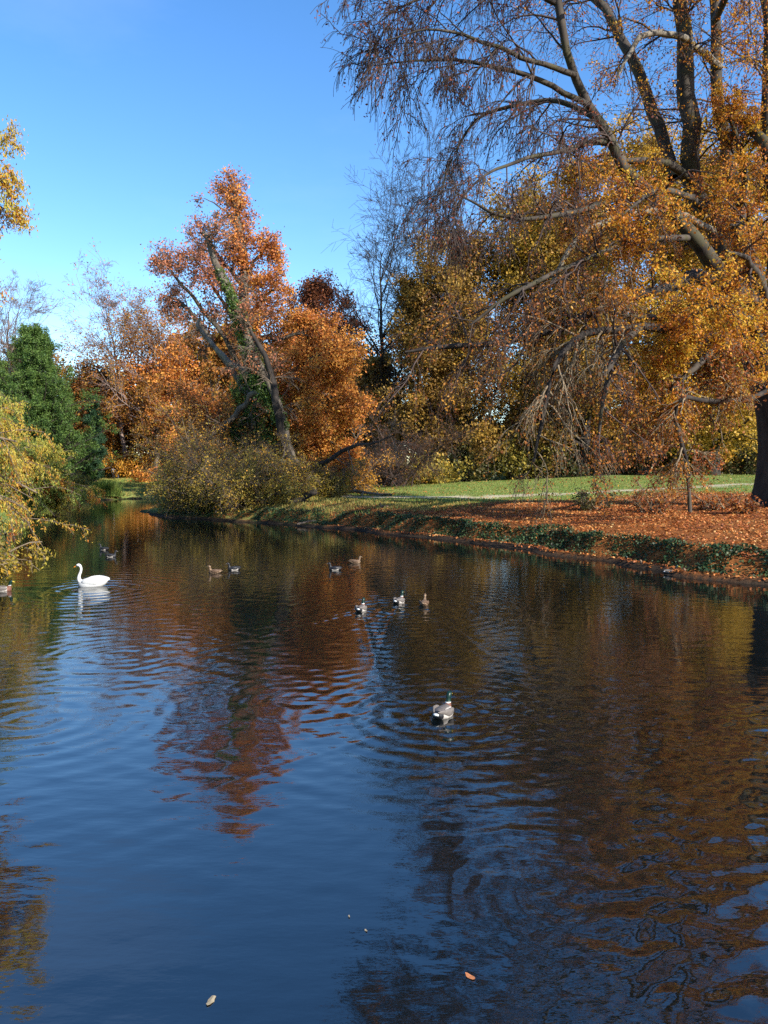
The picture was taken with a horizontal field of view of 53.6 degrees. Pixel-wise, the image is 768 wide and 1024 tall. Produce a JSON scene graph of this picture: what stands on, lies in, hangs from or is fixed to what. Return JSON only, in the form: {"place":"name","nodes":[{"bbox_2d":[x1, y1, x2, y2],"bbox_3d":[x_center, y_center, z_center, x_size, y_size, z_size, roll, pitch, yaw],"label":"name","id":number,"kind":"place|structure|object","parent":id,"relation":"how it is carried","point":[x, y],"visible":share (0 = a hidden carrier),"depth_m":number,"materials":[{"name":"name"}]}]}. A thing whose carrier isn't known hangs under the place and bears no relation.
{"place":"outdoors","nodes":[
{"label":"outdoors","id":0,"kind":"place"},
{"bbox_2d":[0,499,767,1023],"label":"water","id":1,"kind":"structure","parent":0,"point":[252,783],"depth_m":8.98,"materials":[{"name":"blue liquid"}]},
{"bbox_2d":[0,580,13,591],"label":"mallard drake","id":2,"kind":"object","parent":1,"relation":"on","point":[6,588],"visible":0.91,"depth_m":23.24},
{"bbox_2d":[74,564,109,586],"bbox_3d":[-9.329,2.072,24.262,1.138,0.854,0.472,0,3,-2],"label":"swan","id":3,"kind":"object","parent":1,"relation":"on","point":[96,580],"visible":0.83,"depth_m":24.12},
{"bbox_2d":[99,544,108,549],"bbox_3d":[-12.987,1.645,35.194,0.528,0.345,0.296,-1,3,-10],"label":"tufted duck","id":4,"kind":"object","parent":1,"relation":"on","point":[104,548],"visible":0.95,"depth_m":35.09},
{"bbox_2d":[105,550,117,556],"bbox_3d":[-11.613,1.801,32.374,0.528,0.345,0.296,-2,4,-30],"label":"tufted duck","id":5,"kind":"object","parent":1,"relation":"on","point":[110,555],"visible":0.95,"depth_m":32.28},
{"bbox_2d":[206,995,215,1004],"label":"floating leaf","id":6,"kind":"object","parent":1,"relation":"on","point":[211,999],"visible":1,"depth_m":5.30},
{"bbox_2d":[206,565,221,572],"bbox_3d":[-6.096,2.080,27.329,0.528,0.345,0.296,-1,3,-25],"label":"mallard hen","id":7,"kind":"object","parent":1,"relation":"on","point":[214,570],"visible":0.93,"depth_m":27.28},
{"bbox_2d":[227,563,240,569],"bbox_3d":[-5.571,2.034,28.144,0.528,0.345,0.296,-3,4,-45],"label":"tufted duck","id":8,"kind":"object","parent":1,"relation":"on","point":[234,567],"visible":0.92,"depth_m":28.06},
{"bbox_2d":[327,562,341,569],"bbox_3d":[-1.831,2.034,28.149,0.528,0.345,0.296,-1,3,-25],"label":"tufted duck","id":9,"kind":"object","parent":1,"relation":"on","point":[334,567],"visible":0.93,"depth_m":28.09},
{"bbox_2d":[349,556,360,562],"bbox_3d":[-1.141,1.916,30.285,0.528,0.345,0.296,-2,4,-30],"label":"mallard hen","id":10,"kind":"object","parent":1,"relation":"on","point":[354,561],"visible":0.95,"depth_m":30.19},
{"bbox_2d":[355,597,366,611],"bbox_3d":[-0.608,2.470,19.986,0.332,0.387,0.591,-1,3,-10],"label":"mallard drake","id":11,"kind":"object","parent":1,"relation":"on","point":[362,607],"visible":0.96,"depth_m":19.84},
{"bbox_2d":[393,590,404,603],"bbox_3d":[0.418,2.404,21.187,0.332,0.387,0.591,0,3,0],"label":"mallard drake","id":12,"kind":"object","parent":1,"relation":"on","point":[400,600],"visible":0.93,"depth_m":21.03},
{"bbox_2d":[419,593,428,605],"bbox_3d":[1.093,2.436,20.872,0.296,0.345,0.528,-1,3,-15],"label":"mallard hen","id":13,"kind":"object","parent":1,"relation":"on","point":[424,602],"visible":0.89,"depth_m":20.72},
{"bbox_2d":[432,691,453,719],"bbox_3d":[0.889,2.941,11.460,0.332,0.387,0.591,0,3,3],"label":"mallard drake","id":14,"kind":"object","parent":1,"relation":"on","point":[444,711],"visible":0.96,"depth_m":11.33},
{"bbox_2d":[465,972,474,979],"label":"floating leaf","id":15,"kind":"object","parent":1,"relation":"on","point":[468,975],"visible":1,"depth_m":5.55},
{"bbox_2d":[663,565,679,573],"bbox_3d":[10.241,2.078,27.084,0.592,0.387,0.331,-2,4,-37],"label":"mallard drake","id":16,"kind":"object","parent":1,"relation":"on","point":[666,571],"visible":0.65,"depth_m":27.00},
{"bbox_2d":[0,464,767,584],"bbox_3d":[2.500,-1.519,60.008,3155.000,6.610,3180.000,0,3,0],"label":"ground","id":17,"kind":"structure","parent":0,"point":[697,575],"depth_m":41.77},
{"bbox_2d":[0,399,23,508],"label":"bald cypress","id":18,"kind":"object","parent":17,"relation":"on","point":[3,423],"visible":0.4,"depth_m":42.17,"materials":[{"name":"yellow plant"}]},
{"bbox_2d":[0,540,54,584],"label":"shrub","id":19,"kind":"object","parent":17,"relation":"on","point":[5,564],"visible":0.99,"depth_m":23.93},
{"bbox_2d":[0,269,74,413],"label":"bare tree","id":20,"kind":"object","parent":17,"relation":"on","point":[6,331],"visible":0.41,"depth_m":110.39,"materials":[{"name":"brown plant"}]},
{"bbox_2d":[0,334,76,423],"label":"park tree","id":21,"kind":"object","parent":17,"relation":"on","point":[60,362],"visible":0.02,"depth_m":121.71,"materials":[{"name":"orange plant"}]},
{"bbox_2d":[0,115,92,568],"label":"bald cypress","id":22,"kind":"object","parent":17,"relation":"on","point":[8,454],"visible":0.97,"depth_m":26.57,"materials":[{"name":"yellow plant"}]},
{"bbox_2d":[0,435,105,517],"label":"shrubs","id":23,"kind":"object","parent":17,"relation":"on","point":[58,496],"visible":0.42,"depth_m":61.18,"materials":[{"name":"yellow plant"}]},
{"bbox_2d":[0,321,122,483],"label":"yew tree","id":24,"kind":"object","parent":17,"relation":"on","point":[40,380],"visible":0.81,"depth_m":103.84,"materials":[{"name":"green plant"}]},
{"bbox_2d":[59,469,93,490],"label":"bush","id":25,"kind":"object","parent":17,"relation":"on","point":[80,480],"visible":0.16,"depth_m":95.17,"materials":[{"name":"green plant"}]},
{"bbox_2d":[17,471,167,507],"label":"dry grass","id":26,"kind":"structure","parent":17,"relation":"on","point":[120,484],"depth_m":105.24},
{"bbox_2d":[78,393,108,481],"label":"cypress tree","id":27,"kind":"object","parent":17,"relation":"on","point":[87,420],"visible":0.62,"depth_m":111.18,"materials":[{"name":"green plant"}]},
{"bbox_2d":[45,251,159,458],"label":"bare tree","id":28,"kind":"object","parent":17,"relation":"on","point":[111,305],"visible":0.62,"depth_m":118.89,"materials":[{"name":"brown plant"}]},
{"bbox_2d":[58,354,154,471],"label":"park tree","id":29,"kind":"object","parent":17,"relation":"on","point":[116,446],"visible":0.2,"depth_m":121.98,"materials":[{"name":"orange plant"}]},
{"bbox_2d":[85,479,127,495],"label":"grass tussock","id":30,"kind":"object","parent":17,"relation":"on","point":[109,487],"depth_m":94.83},
{"bbox_2d":[100,437,152,477],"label":"bush","id":31,"kind":"object","parent":17,"relation":"on","point":[122,465],"visible":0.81,"depth_m":116.65,"materials":[{"name":"yellow plant"}]},
{"bbox_2d":[54,237,212,473],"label":"park tree","id":32,"kind":"object","parent":17,"relation":"on","point":[138,421],"visible":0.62,"depth_m":113.03,"materials":[{"name":"brown plant"}]},
{"bbox_2d":[108,313,225,482],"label":"park tree","id":33,"kind":"object","parent":17,"relation":"on","point":[150,378],"visible":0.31,"depth_m":115.79,"materials":[{"name":"orange plant"}]},
{"bbox_2d":[144,433,226,513],"bbox_3d":[-16.185,-2.810,62.381,6.993,7.503,9.489,0,3,0],"label":"shrub","id":34,"kind":"object","parent":17,"relation":"on","point":[169,474],"visible":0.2,"depth_m":61.80,"materials":[{"name":"green plant"}]},
{"bbox_2d":[121,384,253,505],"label":"shrub","id":35,"kind":"object","parent":17,"relation":"on","point":[187,441],"visible":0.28,"depth_m":65.23,"materials":[{"name":"brown plant"}]},
{"bbox_2d":[131,446,244,515],"bbox_3d":[-14.472,-2.225,59.570,10.072,5.912,7.614,-2,4,-28],"label":"shrub","id":36,"kind":"object","parent":17,"relation":"on","point":[184,491],"visible":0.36,"depth_m":58.27,"materials":[{"name":"green plant"}]},
{"bbox_2d":[147,423,244,502],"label":"shrub","id":37,"kind":"object","parent":17,"relation":"on","point":[192,448],"visible":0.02,"depth_m":73.49,"materials":[{"name":"brown plant"}]},
{"bbox_2d":[117,383,285,517],"bbox_3d":[-14.212,-4.169,61.161,13.840,12.062,11.531,0,3,0],"label":"bare thicket","id":38,"kind":"object","parent":17,"relation":"on","point":[183,442],"visible":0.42,"depth_m":59.52,"materials":[{"name":"brown plant"}]},
{"bbox_2d":[171,318,253,464],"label":"park tree","id":39,"kind":"object","parent":17,"relation":"on","point":[216,375],"visible":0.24,"depth_m":87.56,"materials":[{"name":"brown plant"}]},
{"bbox_2d":[158,306,306,460],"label":"park tree","id":40,"kind":"object","parent":17,"relation":"on","point":[202,386],"visible":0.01,"depth_m":115.23,"materials":[{"name":"orange plant"}]},
{"bbox_2d":[180,414,301,472],"bbox_3d":[-12.290,-4.273,66.454,11.034,10.879,11.177,-1,3,-12],"label":"shrub","id":41,"kind":"object","parent":17,"relation":"on","point":[259,444],"visible":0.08,"depth_m":63.83,"materials":[{"name":"green plant"}]},
{"bbox_2d":[181,453,311,515],"bbox_3d":[-10.932,-2.111,58.669,11.066,4.887,11.966,0,3,0],"label":"shrub","id":42,"kind":"object","parent":17,"relation":"on","point":[229,485],"visible":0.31,"depth_m":56.10,"materials":[{"name":"green plant"}]},
{"bbox_2d":[173,432,320,519],"bbox_3d":[-10.730,-2.385,56.814,10.344,6.941,10.403,1,3,21],"label":"bare thicket","id":43,"kind":"object","parent":17,"relation":"on","point":[276,469],"visible":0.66,"depth_m":55.69,"materials":[{"name":"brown plant"}]},
{"bbox_2d":[224,366,284,466],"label":"evergreen bush","id":44,"kind":"object","parent":17,"relation":"on","point":[248,410],"visible":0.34,"depth_m":68.20,"materials":[{"name":"green plant"}]},
{"bbox_2d":[140,164,381,481],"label":"oak tree","id":45,"kind":"object","parent":17,"relation":"on","point":[310,342],"visible":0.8,"depth_m":67.21,"materials":[{"name":"orange plant"}]},
{"bbox_2d":[209,439,322,508],"bbox_3d":[-9.857,-2.671,57.217,10.006,5.493,7.926,1,3,17],"label":"shrub","id":46,"kind":"object","parent":17,"relation":"on","point":[285,494],"visible":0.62,"depth_m":56.05,"materials":[{"name":"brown plant"}]},
{"bbox_2d":[245,429,334,502],"bbox_3d":[-7.808,-3.007,60.216,6.978,7.343,6.932,-3,4,-44],"label":"bare thicket","id":47,"kind":"object","parent":17,"relation":"on","point":[300,478],"visible":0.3,"depth_m":59.67,"materials":[{"name":"brown plant"}]},
{"bbox_2d":[181,210,411,488],"bbox_3d":[-8.033,-12.900,62.191,20.234,24.264,7.775,1,3,23],"label":"leaning dead tree","id":48,"kind":"object","parent":17,"relation":"on","point":[255,368],"visible":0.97,"depth_m":62.76,"materials":[{"name":"brown plant"}]},
{"bbox_2d":[286,489,316,503],"bbox_3d":[-6.312,-1.123,58.080,2.503,1.253,0.600,-1,3,-19],"label":"fallen log","id":49,"kind":"object","parent":17,"relation":"on","point":[309,494],"visible":0.58,"depth_m":57.97,"materials":[{"name":"wood"}]},
{"bbox_2d":[296,520,315,524],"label":"fallen branch","id":50,"kind":"object","parent":17,"relation":"on","point":[305,522],"visible":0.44,"depth_m":50.30,"materials":[{"name":"wood"}]},
{"bbox_2d":[159,496,480,515],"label":"dry grass","id":51,"kind":"structure","parent":17,"relation":"on","point":[360,503],"depth_m":53.33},
{"bbox_2d":[296,454,366,497],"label":"shrub","id":52,"kind":"object","parent":17,"relation":"on","point":[335,487],"visible":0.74,"depth_m":62.23,"materials":[{"name":"green plant"}]},
{"bbox_2d":[280,268,394,473],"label":"copper tree","id":53,"kind":"object","parent":17,"relation":"on","point":[316,291],"visible":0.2,"depth_m":109.88,"materials":[{"name":"brown plant"}]},
{"bbox_2d":[295,431,408,496],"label":"shrub","id":54,"kind":"object","parent":17,"relation":"on","point":[362,484],"visible":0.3,"depth_m":67.03,"materials":[{"name":"yellow plant"}]},
{"bbox_2d":[290,334,414,472],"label":"park tree","id":55,"kind":"object","parent":17,"relation":"on","point":[372,427],"visible":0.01,"depth_m":124.34,"materials":[{"name":"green plant"}]},
{"bbox_2d":[299,350,412,483],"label":"park tree","id":56,"kind":"object","parent":17,"relation":"on","point":[367,378],"visible":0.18,"depth_m":101.93,"materials":[{"name":"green plant"}]},
{"bbox_2d":[340,489,395,496],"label":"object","id":57,"kind":"object","parent":17,"relation":"on","point":[361,492],"visible":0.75,"depth_m":63.51,"materials":[{"name":"grey wood"}]},
{"bbox_2d":[0,505,767,577],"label":"ivy","id":58,"kind":"object","parent":17,"relation":"on","point":[591,535],"visible":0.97,"depth_m":35.87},
{"bbox_2d":[297,380,479,488],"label":"bare thicket","id":59,"kind":"object","parent":17,"relation":"on","point":[395,479],"visible":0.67,"depth_m":74.28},
{"bbox_2d":[322,128,459,428],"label":"bare tree","id":60,"kind":"object","parent":17,"relation":"on","point":[395,374],"visible":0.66,"depth_m":100.49,"materials":[{"name":"brown plant"}]},
{"bbox_2d":[381,454,453,484],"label":"bush","id":61,"kind":"object","parent":17,"relation":"on","point":[424,478],"visible":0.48,"depth_m":78.23,"materials":[{"name":"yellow plant"}]},
{"bbox_2d":[103,390,735,472],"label":"wood","id":62,"kind":"object","parent":17,"relation":"on","point":[415,423],"depth_m":142.83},
{"bbox_2d":[361,259,498,460],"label":"park tree","id":63,"kind":"object","parent":17,"relation":"on","point":[411,309],"visible":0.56,"depth_m":94.00,"materials":[{"name":"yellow plant"}]},
{"bbox_2d":[348,91,526,461],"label":"bare tree","id":64,"kind":"object","parent":17,"relation":"on","point":[435,193],"visible":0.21,"depth_m":103.09,"materials":[{"name":"brown plant"}]},
{"bbox_2d":[404,451,472,483],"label":"bush","id":65,"kind":"object","parent":17,"relation":"on","point":[450,477],"visible":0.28,"depth_m":82.53,"materials":[{"name":"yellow plant"}]},
{"bbox_2d":[366,221,528,474],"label":"park tree","id":66,"kind":"object","parent":17,"relation":"on","point":[462,285],"visible":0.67,"depth_m":89.91,"materials":[{"name":"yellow plant"}]},
{"bbox_2d":[365,295,538,462],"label":"park tree","id":67,"kind":"object","parent":17,"relation":"on","point":[496,424],"visible":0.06,"depth_m":120.90,"materials":[{"name":"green plant"}]},
{"bbox_2d":[162,474,754,517],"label":"grass","id":68,"kind":"structure","parent":17,"relation":"on","point":[496,490],"depth_m":64.02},
{"bbox_2d":[425,428,508,481],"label":"bush","id":69,"kind":"object","parent":17,"relation":"on","point":[478,475],"visible":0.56,"depth_m":89.27,"materials":[{"name":"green plant"}]},
{"bbox_2d":[435,417,580,479],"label":"bush","id":70,"kind":"object","parent":17,"relation":"on","point":[522,462],"visible":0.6,"depth_m":89.87,"materials":[{"name":"yellow plant"}]},
{"bbox_2d":[260,475,767,581],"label":"leaf litter","id":71,"kind":"object","parent":17,"relation":"on","point":[621,510],"visible":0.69,"depth_m":39.09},
{"bbox_2d":[310,0,767,529],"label":"beech tree","id":72,"kind":"object","parent":17,"relation":"on","point":[726,282],"visible":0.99,"depth_m":34.97,"materials":[{"name":"orange plant"}]},
{"bbox_2d":[456,163,623,478],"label":"park tree","id":73,"kind":"object","parent":17,"relation":"on","point":[511,277],"visible":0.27,"depth_m":89.59,"materials":[{"name":"yellow plant"}]},
{"bbox_2d":[464,293,634,473],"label":"park tree","id":74,"kind":"object","parent":17,"relation":"on","point":[515,443],"depth_m":123.90,"materials":[{"name":"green plant"}]},
{"bbox_2d":[481,148,674,477],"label":"park tree","id":75,"kind":"object","parent":17,"relation":"on","point":[547,434],"visible":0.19,"depth_m":87.59,"materials":[{"name":"orange plant"}]},
{"bbox_2d":[526,439,635,476],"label":"bush","id":76,"kind":"object","parent":17,"relation":"on","point":[570,466],"visible":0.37,"depth_m":88.93,"materials":[{"name":"green plant"}]},
{"bbox_2d":[571,487,621,510],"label":"shrub","id":77,"kind":"object","parent":17,"relation":"on","point":[586,504],"visible":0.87,"depth_m":43.82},
{"bbox_2d":[511,103,751,474],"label":"park tree","id":78,"kind":"object","parent":17,"relation":"on","point":[639,170],"visible":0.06,"depth_m":89.82,"materials":[{"name":"orange plant"}]},
{"bbox_2d":[576,432,688,475],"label":"bush","id":79,"kind":"object","parent":17,"relation":"on","point":[630,469],"visible":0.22,"depth_m":90.39,"materials":[{"name":"green plant"}]},
{"bbox_2d":[575,289,731,473],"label":"park tree","id":80,"kind":"object","parent":17,"relation":"on","point":[649,400],"visible":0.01,"depth_m":118.41,"materials":[{"name":"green plant"}]},
{"bbox_2d":[613,476,699,514],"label":"shrub","id":81,"kind":"object","parent":17,"relation":"on","point":[667,503],"visible":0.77,"depth_m":41.29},
{"bbox_2d":[592,112,767,474],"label":"park tree","id":82,"kind":"object","parent":17,"relation":"on","point":[703,437],"visible":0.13,"depth_m":84.51,"materials":[{"name":"orange plant"}]},
{"bbox_2d":[608,310,764,514],"bbox_3d":[14.476,-5.054,37.037,7.425,10.473,5.746,0,3,0],"label":"young beech","id":83,"kind":"object","parent":17,"relation":"on","point":[725,366],"visible":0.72,"depth_m":36.42,"materials":[{"name":"orange plant"}]},
{"bbox_2d":[620,391,757,474],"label":"bush","id":84,"kind":"object","parent":17,"relation":"on","point":[668,453],"visible":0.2,"depth_m":89.27,"materials":[{"name":"yellow plant"}]},
{"bbox_2d":[644,107,767,444],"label":"park tree","id":85,"kind":"object","parent":17,"relation":"on","point":[758,215],"visible":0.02,"depth_m":90.32,"materials":[{"name":"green plant"}]},
{"bbox_2d":[682,484,748,510],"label":"shrub","id":86,"kind":"object","parent":17,"relation":"on","point":[719,502],"visible":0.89,"depth_m":40.94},
{"bbox_2d":[680,376,757,473],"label":"park tree","id":87,"kind":"object","parent":17,"relation":"on","point":[734,434],"visible":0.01,"depth_m":126.93,"materials":[{"name":"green plant"}]},
{"bbox_2d":[704,431,757,474],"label":"bush","id":88,"kind":"object","parent":17,"relation":"on","point":[737,468],"visible":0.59,"depth_m":89.99,"materials":[{"name":"green plant"}]},
{"bbox_2d":[721,491,764,513],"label":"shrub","id":89,"kind":"object","parent":17,"relation":"on","point":[740,505],"visible":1,"depth_m":37.77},
{"bbox_2d":[0,0,767,468],"label":"sky","id":90,"kind":"structure","parent":0,"point":[128,109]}
]}

